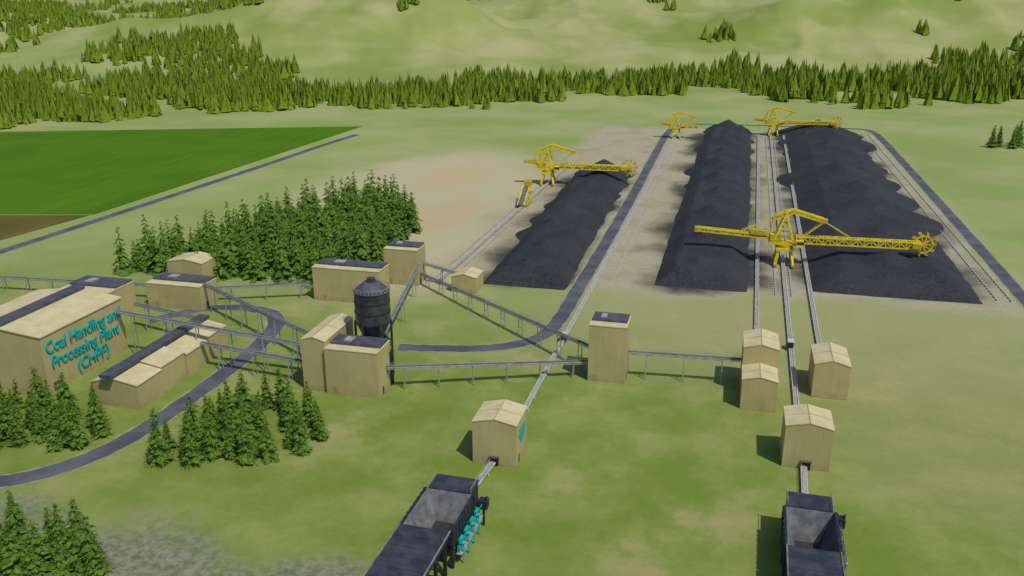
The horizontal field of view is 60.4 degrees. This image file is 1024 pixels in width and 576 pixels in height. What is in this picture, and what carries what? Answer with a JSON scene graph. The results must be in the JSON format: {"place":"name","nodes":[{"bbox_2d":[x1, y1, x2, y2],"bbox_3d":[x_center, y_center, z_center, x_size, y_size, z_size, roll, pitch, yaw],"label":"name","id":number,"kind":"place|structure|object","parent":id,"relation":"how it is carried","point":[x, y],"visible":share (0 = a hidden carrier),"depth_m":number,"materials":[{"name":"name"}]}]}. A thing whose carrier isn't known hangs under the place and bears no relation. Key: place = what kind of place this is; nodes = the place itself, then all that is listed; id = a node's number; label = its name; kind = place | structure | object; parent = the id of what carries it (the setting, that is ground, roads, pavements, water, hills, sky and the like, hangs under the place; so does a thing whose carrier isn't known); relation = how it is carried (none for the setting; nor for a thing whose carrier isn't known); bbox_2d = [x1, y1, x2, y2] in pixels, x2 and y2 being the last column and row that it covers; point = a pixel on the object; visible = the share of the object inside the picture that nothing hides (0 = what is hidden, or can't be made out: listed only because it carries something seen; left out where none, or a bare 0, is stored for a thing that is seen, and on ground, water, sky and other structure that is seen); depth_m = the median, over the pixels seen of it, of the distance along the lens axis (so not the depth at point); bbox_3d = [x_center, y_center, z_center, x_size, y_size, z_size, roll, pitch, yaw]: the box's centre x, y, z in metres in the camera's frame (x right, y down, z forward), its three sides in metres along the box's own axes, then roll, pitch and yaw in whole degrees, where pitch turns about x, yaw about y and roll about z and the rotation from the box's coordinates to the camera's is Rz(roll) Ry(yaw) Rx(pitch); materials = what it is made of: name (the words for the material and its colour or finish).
{"place":"outdoors","nodes":[
{"label":"outdoors","id":0,"kind":"place"},
{"bbox_2d":[0,215,88,239],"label":"ploughed field","id":1,"kind":"structure","parent":0,"point":[13,225],"depth_m":399.95,"materials":[{"name":"soil"}]},
{"bbox_2d":[0,299,127,393],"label":"walls","id":2,"kind":"structure","parent":0,"point":[21,356],"depth_m":231.70,"materials":[{"name":"metal"}]},
{"bbox_2d":[0,285,121,338],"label":"roof","id":3,"kind":"structure","parent":2,"relation":"on","point":[39,313],"depth_m":241.66,"materials":[{"name":"metal"}]},
{"bbox_2d":[45,305,120,352],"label":"sign lettering","id":4,"kind":"object","parent":2,"relation":"attached to","point":[86,329],"visible":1,"depth_m":239.64,"materials":[{"name":"teal paint"}]},
{"bbox_2d":[51,324,119,367],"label":"sign lettering","id":5,"kind":"object","parent":2,"relation":"attached to","point":[108,333],"visible":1,"depth_m":241.30,"materials":[{"name":"teal paint"}]},
{"bbox_2d":[78,343,109,372],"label":"sign lettering","id":6,"kind":"object","parent":2,"relation":"attached to","point":[101,351],"visible":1,"depth_m":245.09,"materials":[{"name":"teal paint"}]},
{"bbox_2d":[109,282,136,310],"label":"walls","id":7,"kind":"structure","parent":0,"point":[126,293],"depth_m":287.92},
{"bbox_2d":[62,275,133,293],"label":"roof","id":8,"kind":"structure","parent":7,"relation":"on","point":[106,285],"depth_m":286.25,"materials":[{"name":"metal"}]},
{"bbox_2d":[0,304,285,487],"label":"asphalt road","id":9,"kind":"structure","parent":0,"point":[169,412],"depth_m":219.37,"materials":[{"name":"asphalt"}]},
{"bbox_2d":[0,134,358,253],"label":"asphalt road","id":10,"kind":"structure","parent":0,"point":[62,231],"depth_m":439.57,"materials":[{"name":"asphalt"}]},
{"bbox_2d":[0,126,361,214],"bbox_3d":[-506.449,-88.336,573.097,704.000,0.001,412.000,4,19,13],"label":"crop field","id":11,"kind":"structure","parent":0,"point":[90,172],"depth_m":545.68,"materials":[{"name":"plant"}]},
{"bbox_2d":[300,319,353,389],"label":"walls","id":12,"kind":"structure","parent":0,"point":[313,362],"depth_m":230.20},
{"bbox_2d":[300,313,352,341],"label":"roof","id":13,"kind":"structure","parent":12,"relation":"on","point":[327,328],"depth_m":235.06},
{"bbox_2d":[312,265,389,302],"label":"walls","id":14,"kind":"structure","parent":0,"point":[336,285],"depth_m":296.51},
{"bbox_2d":[312,258,388,272],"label":"roof","id":15,"kind":"structure","parent":14,"relation":"on","point":[351,265],"depth_m":296.97,"materials":[{"name":"metal"}]},
{"bbox_2d":[323,334,390,398],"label":"transfer tower","id":16,"kind":"structure","parent":0,"point":[355,365],"depth_m":227.31,"materials":[{"name":"metal"}]},
{"bbox_2d":[383,240,425,285],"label":"transfer tower","id":17,"kind":"structure","parent":0,"point":[402,258],"depth_m":313.47,"materials":[{"name":"metal"}]},
{"bbox_2d":[451,272,482,292],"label":"walls","id":18,"kind":"structure","parent":0,"point":[469,284],"depth_m":306.12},
{"bbox_2d":[472,408,526,465],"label":"walls","id":19,"kind":"structure","parent":0,"point":[503,443],"depth_m":194.20,"materials":[{"name":"metal"}]},
{"bbox_2d":[472,399,526,426],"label":"roof","id":20,"kind":"structure","parent":19,"relation":"on","point":[508,412],"depth_m":196.57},
{"bbox_2d":[0,0,1023,575],"bbox_3d":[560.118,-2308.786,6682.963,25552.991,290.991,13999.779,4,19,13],"label":"ground","id":21,"kind":"structure","parent":0,"point":[654,466],"depth_m":271.48,"materials":[{"name":"plant"}]},
{"bbox_2d":[0,520,28,575],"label":"pine tree","id":22,"kind":"object","parent":21,"relation":"on","point":[11,553],"visible":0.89,"depth_m":155.03,"materials":[{"name":"green plant"}]},
{"bbox_2d":[0,396,29,443],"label":"pine tree","id":23,"kind":"object","parent":21,"relation":"on","point":[5,421],"visible":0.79,"depth_m":204.23,"materials":[{"name":"green plant"}]},
{"bbox_2d":[2,490,32,549],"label":"pine tree","id":24,"kind":"object","parent":21,"relation":"on","point":[19,526],"visible":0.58,"depth_m":161.25,"materials":[{"name":"green plant"}]},
{"bbox_2d":[3,407,34,448],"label":"pine tree","id":25,"kind":"object","parent":21,"relation":"on","point":[21,439],"visible":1,"depth_m":202.68,"materials":[{"name":"green plant"}]},
{"bbox_2d":[22,391,39,430],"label":"pine tree","id":26,"kind":"object","parent":21,"relation":"on","point":[28,405],"visible":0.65,"depth_m":210.09,"materials":[{"name":"green plant"}]},
{"bbox_2d":[19,541,46,575],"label":"pine tree","id":27,"kind":"object","parent":21,"relation":"on","point":[31,569],"visible":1,"depth_m":154.02,"materials":[{"name":"green plant"}]},
{"bbox_2d":[23,367,48,415],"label":"pine tree","id":28,"kind":"object","parent":21,"relation":"on","point":[37,389],"visible":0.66,"depth_m":218.48,"materials":[{"name":"green plant"}]},
{"bbox_2d":[22,519,54,575],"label":"pine tree","id":29,"kind":"object","parent":21,"relation":"on","point":[42,549],"visible":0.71,"depth_m":158.48,"materials":[{"name":"green plant"}]},
{"bbox_2d":[34,408,49,443],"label":"pine tree","id":30,"kind":"object","parent":21,"relation":"on","point":[42,430],"visible":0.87,"depth_m":204.96,"materials":[{"name":"green plant"}]},
{"bbox_2d":[42,507,55,547],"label":"pine tree","id":31,"kind":"object","parent":21,"relation":"on","point":[46,527],"visible":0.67,"depth_m":164.59,"materials":[{"name":"green plant"}]},
{"bbox_2d":[42,380,58,428],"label":"pine tree","id":32,"kind":"object","parent":21,"relation":"on","point":[51,410],"visible":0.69,"depth_m":210.67,"materials":[{"name":"green plant"}]},
{"bbox_2d":[43,416,67,453],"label":"pine tree","id":33,"kind":"object","parent":21,"relation":"on","point":[52,439],"visible":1,"depth_m":200.53,"materials":[{"name":"green plant"}]},
{"bbox_2d":[54,398,67,441],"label":"pine tree","id":34,"kind":"object","parent":21,"relation":"on","point":[61,418],"visible":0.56,"depth_m":203.83,"materials":[{"name":"green plant"}]},
{"bbox_2d":[49,545,75,575],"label":"pine tree","id":35,"kind":"object","parent":21,"relation":"on","point":[59,568],"visible":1,"depth_m":152.90,"materials":[{"name":"green plant"}]},
{"bbox_2d":[47,503,78,564],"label":"pine tree","id":36,"kind":"object","parent":21,"relation":"on","point":[61,534],"visible":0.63,"depth_m":160.03,"materials":[{"name":"green plant"}]},
{"bbox_2d":[56,373,85,418],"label":"pine tree","id":37,"kind":"object","parent":21,"relation":"on","point":[65,395],"visible":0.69,"depth_m":214.19,"materials":[{"name":"green plant"}]},
{"bbox_2d":[0,274,147,298],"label":"conveyor","id":38,"kind":"object","parent":21,"relation":"on","point":[136,283],"visible":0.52,"depth_m":306.16,"materials":[{"name":"metal"}]},
{"bbox_2d":[61,528,86,575],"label":"pine tree","id":39,"kind":"object","parent":21,"relation":"on","point":[75,559],"visible":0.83,"depth_m":158.17,"materials":[{"name":"green plant"}]},
{"bbox_2d":[58,401,90,450],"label":"pine tree","id":40,"kind":"object","parent":21,"relation":"on","point":[74,437],"visible":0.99,"depth_m":201.04,"materials":[{"name":"green plant"}]},
{"bbox_2d":[64,498,97,546],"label":"pine tree","id":41,"kind":"object","parent":21,"relation":"on","point":[76,521],"visible":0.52,"depth_m":163.41,"materials":[{"name":"green plant"}]},
{"bbox_2d":[78,515,114,575],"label":"pine tree","id":42,"kind":"object","parent":21,"relation":"on","point":[95,564],"visible":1,"depth_m":156.84,"materials":[{"name":"green plant"}]},
{"bbox_2d":[87,393,112,440],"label":"pine tree","id":43,"kind":"object","parent":21,"relation":"on","point":[100,428],"visible":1,"depth_m":206.46,"materials":[{"name":"green plant"}]},
{"bbox_2d":[91,314,227,408],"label":"wagon loading shed","id":44,"kind":"structure","parent":21,"relation":"on","point":[146,375],"depth_m":231.70,"materials":[{"name":"metal"}]},
{"bbox_2d":[143,408,176,468],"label":"pine tree","id":45,"kind":"object","parent":21,"relation":"on","point":[159,456],"visible":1,"depth_m":194.03,"materials":[{"name":"green plant"}]},
{"bbox_2d":[133,300,196,331],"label":"conveyor","id":46,"kind":"object","parent":21,"relation":"on","point":[169,311],"visible":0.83,"depth_m":267.40,"materials":[{"name":"metal"}]},
{"bbox_2d":[146,279,218,310],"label":"walls","id":47,"kind":"structure","parent":21,"relation":"on","point":[181,297],"depth_m":290.94,"materials":[{"name":"metal"}]},
{"bbox_2d":[145,272,216,287],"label":"roof","id":48,"kind":"structure","parent":47,"relation":"on","point":[179,279],"depth_m":293.14,"materials":[{"name":"metal"}]},
{"bbox_2d":[176,413,204,470],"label":"pine tree","id":49,"kind":"object","parent":21,"relation":"on","point":[191,458],"visible":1,"depth_m":193.77,"materials":[{"name":"green plant"}]},
{"bbox_2d":[167,258,218,276],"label":"walls","id":50,"kind":"structure","parent":21,"relation":"on","point":[186,267],"depth_m":312.81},
{"bbox_2d":[167,251,216,263],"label":"roof","id":51,"kind":"structure","parent":50,"relation":"on","point":[200,257],"depth_m":315.32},
{"bbox_2d":[178,396,211,454],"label":"pine tree","id":52,"kind":"object","parent":21,"relation":"on","point":[195,429],"visible":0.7,"depth_m":199.13,"materials":[{"name":"green plant"}]},
{"bbox_2d":[115,307,302,375],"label":"conveyor","id":53,"kind":"object","parent":21,"relation":"on","point":[189,324],"visible":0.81,"depth_m":245.17,"materials":[{"name":"metal"}]},
{"bbox_2d":[196,394,221,435],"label":"pine tree","id":54,"kind":"object","parent":21,"relation":"on","point":[207,408],"visible":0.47,"depth_m":205.29,"materials":[{"name":"green plant"}]},
{"bbox_2d":[200,414,222,461],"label":"pine tree","id":55,"kind":"object","parent":21,"relation":"on","point":[209,450],"visible":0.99,"depth_m":196.67,"materials":[{"name":"green plant"}]},
{"bbox_2d":[216,403,237,440],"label":"pine tree","id":56,"kind":"object","parent":21,"relation":"on","point":[226,420],"visible":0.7,"depth_m":204.70,"materials":[{"name":"green plant"}]},
{"bbox_2d":[217,380,241,430],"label":"pine tree","id":57,"kind":"object","parent":21,"relation":"on","point":[230,405],"visible":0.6,"depth_m":209.16,"materials":[{"name":"green plant"}]},
{"bbox_2d":[221,426,238,460],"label":"pine tree","id":58,"kind":"object","parent":21,"relation":"on","point":[229,452],"visible":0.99,"depth_m":197.06,"materials":[{"name":"green plant"}]},
{"bbox_2d":[233,370,254,415],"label":"pine tree","id":59,"kind":"object","parent":21,"relation":"on","point":[242,388],"visible":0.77,"depth_m":217.62,"materials":[{"name":"green plant"}]},
{"bbox_2d":[233,414,258,466],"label":"pine tree","id":60,"kind":"object","parent":21,"relation":"on","point":[245,455],"visible":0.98,"depth_m":194.93,"materials":[{"name":"green plant"}]},
{"bbox_2d":[231,402,264,456],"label":"pine tree","id":61,"kind":"object","parent":21,"relation":"on","point":[254,433],"visible":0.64,"depth_m":199.06,"materials":[{"name":"green plant"}]},
{"bbox_2d":[200,339,301,382],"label":"conveyor","id":62,"kind":"object","parent":21,"relation":"on","point":[241,350],"visible":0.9,"depth_m":239.59,"materials":[{"name":"metal"}]},
{"bbox_2d":[202,281,310,354],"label":"conveyor","id":63,"kind":"object","parent":21,"relation":"on","point":[261,311],"visible":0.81,"depth_m":267.60,"materials":[{"name":"metal"}]},
{"bbox_2d":[255,398,272,444],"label":"pine tree","id":64,"kind":"object","parent":21,"relation":"on","point":[260,420],"visible":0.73,"depth_m":203.56,"materials":[{"name":"green plant"}]},
{"bbox_2d":[216,281,312,301],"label":"conveyor","id":65,"kind":"object","parent":21,"relation":"on","point":[268,285],"visible":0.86,"depth_m":298.75,"materials":[{"name":"metal"}]},
{"bbox_2d":[258,374,274,409],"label":"pine tree","id":66,"kind":"object","parent":21,"relation":"on","point":[267,400],"visible":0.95,"depth_m":221.05,"materials":[{"name":"green plant"}]},
{"bbox_2d":[254,421,279,465],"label":"pine tree","id":67,"kind":"object","parent":21,"relation":"on","point":[269,455],"visible":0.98,"depth_m":196.48,"materials":[{"name":"green plant"}]},
{"bbox_2d":[112,169,422,288],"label":"pine grove","id":68,"kind":"object","parent":21,"relation":"on","point":[281,239],"visible":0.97,"depth_m":347.18,"materials":[{"name":"plant"}]},
{"bbox_2d":[271,368,285,412],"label":"pine tree","id":69,"kind":"object","parent":21,"relation":"on","point":[280,388],"visible":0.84,"depth_m":218.83,"materials":[{"name":"green plant"}]},
{"bbox_2d":[276,395,293,434],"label":"pine tree","id":70,"kind":"object","parent":21,"relation":"on","point":[287,413],"visible":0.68,"depth_m":209.31,"materials":[{"name":"green plant"}]},
{"bbox_2d":[288,409,312,457],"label":"pine tree","id":71,"kind":"object","parent":21,"relation":"on","point":[301,443],"visible":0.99,"depth_m":199.00,"materials":[{"name":"green plant"}]},
{"bbox_2d":[300,381,315,424],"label":"pine tree","id":72,"kind":"object","parent":21,"relation":"on","point":[307,404],"visible":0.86,"depth_m":212.99,"materials":[{"name":"green plant"}]},
{"bbox_2d":[308,406,331,442],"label":"pine tree","id":73,"kind":"object","parent":21,"relation":"on","point":[319,432],"visible":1,"depth_m":205.13,"materials":[{"name":"green plant"}]},
{"bbox_2d":[352,276,394,385],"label":"coal silo","id":74,"kind":"object","parent":21,"relation":"on","point":[372,310],"visible":0.68,"depth_m":232.05,"materials":[{"name":"metal"}]},
{"bbox_2d":[385,264,419,335],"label":"conveyor","id":75,"kind":"object","parent":21,"relation":"on","point":[401,299],"visible":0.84,"depth_m":279.42,"materials":[{"name":"metal"}]},
{"bbox_2d":[363,469,488,575],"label":"dump hopper","id":76,"kind":"object","parent":21,"relation":"on","point":[441,513],"visible":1,"depth_m":161.45,"materials":[{"name":"blue paint"}]},
{"bbox_2d":[386,358,587,389],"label":"conveyor","id":77,"kind":"object","parent":21,"relation":"on","point":[471,364],"visible":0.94,"depth_m":234.71,"materials":[{"name":"metal"}]},
{"bbox_2d":[438,166,565,279],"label":"yard conveyor","id":78,"kind":"object","parent":21,"relation":"on","point":[462,259],"visible":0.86,"depth_m":380.88,"materials":[{"name":"metal"}]},
{"bbox_2d":[420,271,588,366],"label":"conveyor","id":79,"kind":"object","parent":21,"relation":"on","point":[522,317],"visible":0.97,"depth_m":270.22,"materials":[{"name":"metal"}]},
{"bbox_2d":[435,161,576,278],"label":"rail track","id":80,"kind":"structure","parent":21,"relation":"on","point":[560,177],"depth_m":393.19,"materials":[{"name":"metal"}]},
{"bbox_2d":[517,180,532,205],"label":"tripper car","id":81,"kind":"object","parent":80,"relation":"on","point":[525,189],"visible":1,"depth_m":431.84,"materials":[{"name":"yellow paint"}]},
{"bbox_2d":[524,144,637,185],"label":"stacker reclaimer","id":82,"kind":"object","parent":80,"relation":"on","point":[552,169],"visible":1,"depth_m":472.72,"materials":[{"name":"yellow paint"}]},
{"bbox_2d":[0,0,1023,128],"bbox_3d":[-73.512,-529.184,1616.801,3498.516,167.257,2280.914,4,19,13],"label":"distant forest","id":83,"kind":"object","parent":21,"relation":"on","point":[982,75],"visible":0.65,"depth_m":863.30,"materials":[{"name":"green plant"}]},
{"bbox_2d":[483,159,633,289],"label":"coal stockpile","id":84,"kind":"object","parent":21,"relation":"on","point":[549,249],"visible":0.86,"depth_m":368.35,"materials":[{"name":"stone"}]},
{"bbox_2d":[524,134,676,410],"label":"yard conveyor","id":85,"kind":"object","parent":21,"relation":"on","point":[554,354],"visible":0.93,"depth_m":304.16,"materials":[{"name":"metal"}]},
{"bbox_2d":[591,128,685,283],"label":"rail track","id":86,"kind":"structure","parent":21,"relation":"on","point":[656,186],"depth_m":423.90,"materials":[{"name":"metal"}]},
{"bbox_2d":[661,112,698,138],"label":"stacker reclaimer","id":87,"kind":"object","parent":86,"relation":"on","point":[673,127],"visible":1,"depth_m":624.20,"materials":[{"name":"yellow paint"}]},
{"bbox_2d":[628,348,741,384],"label":"conveyor","id":88,"kind":"object","parent":21,"relation":"on","point":[705,357],"visible":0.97,"depth_m":235.22,"materials":[{"name":"metal"}]},
{"bbox_2d":[654,119,754,291],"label":"coal stockpile","id":89,"kind":"object","parent":21,"relation":"on","point":[717,194],"visible":0.98,"depth_m":390.53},
{"bbox_2d":[753,134,759,328],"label":"yard conveyor","id":90,"kind":"object","parent":21,"relation":"on","point":[756,285],"visible":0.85,"depth_m":345.06,"materials":[{"name":"metal"}]},
{"bbox_2d":[764,130,793,297],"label":"rail track","id":91,"kind":"structure","parent":21,"relation":"on","point":[770,216],"depth_m":427.00,"materials":[{"name":"metal"}]},
{"bbox_2d":[753,106,842,136],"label":"stacker reclaimer","id":92,"kind":"object","parent":91,"relation":"on","point":[771,123],"visible":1,"depth_m":633.11,"materials":[{"name":"yellow paint"}]},
{"bbox_2d":[695,208,936,268],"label":"stacker reclaimer","id":93,"kind":"object","parent":91,"relation":"on","point":[787,245],"visible":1,"depth_m":332.41,"materials":[{"name":"yellow paint"}]},
{"bbox_2d":[769,134,799,404],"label":"yard conveyor","id":94,"kind":"object","parent":21,"relation":"on","point":[792,358],"visible":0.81,"depth_m":289.72,"materials":[{"name":"metal"}]},
{"bbox_2d":[782,135,821,343],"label":"yard conveyor","id":95,"kind":"object","parent":21,"relation":"on","point":[813,308],"visible":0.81,"depth_m":325.26,"materials":[{"name":"metal"}]},
{"bbox_2d":[780,487,847,575],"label":"dump hopper","id":96,"kind":"object","parent":21,"relation":"on","point":[812,543],"visible":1,"depth_m":162.47,"materials":[{"name":"blue paint"}]},
{"bbox_2d":[773,119,982,303],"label":"coal stockpile","id":97,"kind":"object","parent":21,"relation":"on","point":[836,177],"visible":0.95,"depth_m":383.28,"materials":[{"name":"stone"}]},
{"bbox_2d":[860,134,1013,302],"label":"rail track","id":98,"kind":"structure","parent":21,"relation":"on","point":[906,179],"depth_m":383.99,"materials":[{"name":"metal"}]},
{"bbox_2d":[587,311,630,383],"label":"transfer tower","id":99,"kind":"structure","parent":0,"point":[609,346],"depth_m":234.49,"materials":[{"name":"metal"}]},
{"bbox_2d":[397,124,1023,352],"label":"asphalt road","id":100,"kind":"structure","parent":0,"point":[568,305],"depth_m":346.15,"materials":[{"name":"asphalt"}]},
{"bbox_2d":[740,375,777,410],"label":"walls","id":101,"kind":"structure","parent":0,"point":[759,393],"depth_m":219.69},
{"bbox_2d":[742,363,778,382],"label":"roof","id":102,"kind":"structure","parent":101,"relation":"on","point":[759,370],"depth_m":222.03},
{"bbox_2d":[740,345,778,385],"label":"walls","id":103,"kind":"structure","parent":0,"point":[762,354],"depth_m":225.91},
{"bbox_2d":[743,328,779,350],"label":"roof","id":104,"kind":"structure","parent":103,"relation":"on","point":[759,337],"depth_m":229.79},
{"bbox_2d":[780,411,833,470],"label":"walls","id":105,"kind":"structure","parent":0,"point":[808,442],"depth_m":192.36,"materials":[{"name":"metal"}]},
{"bbox_2d":[783,403,834,430],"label":"roof","id":106,"kind":"structure","parent":105,"relation":"on","point":[802,414],"depth_m":194.62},
{"bbox_2d":[808,349,850,398],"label":"walls","id":107,"kind":"structure","parent":0,"point":[830,379],"depth_m":226.16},
{"bbox_2d":[811,342,851,367],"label":"roof","id":108,"kind":"structure","parent":107,"relation":"on","point":[825,352],"depth_m":229.85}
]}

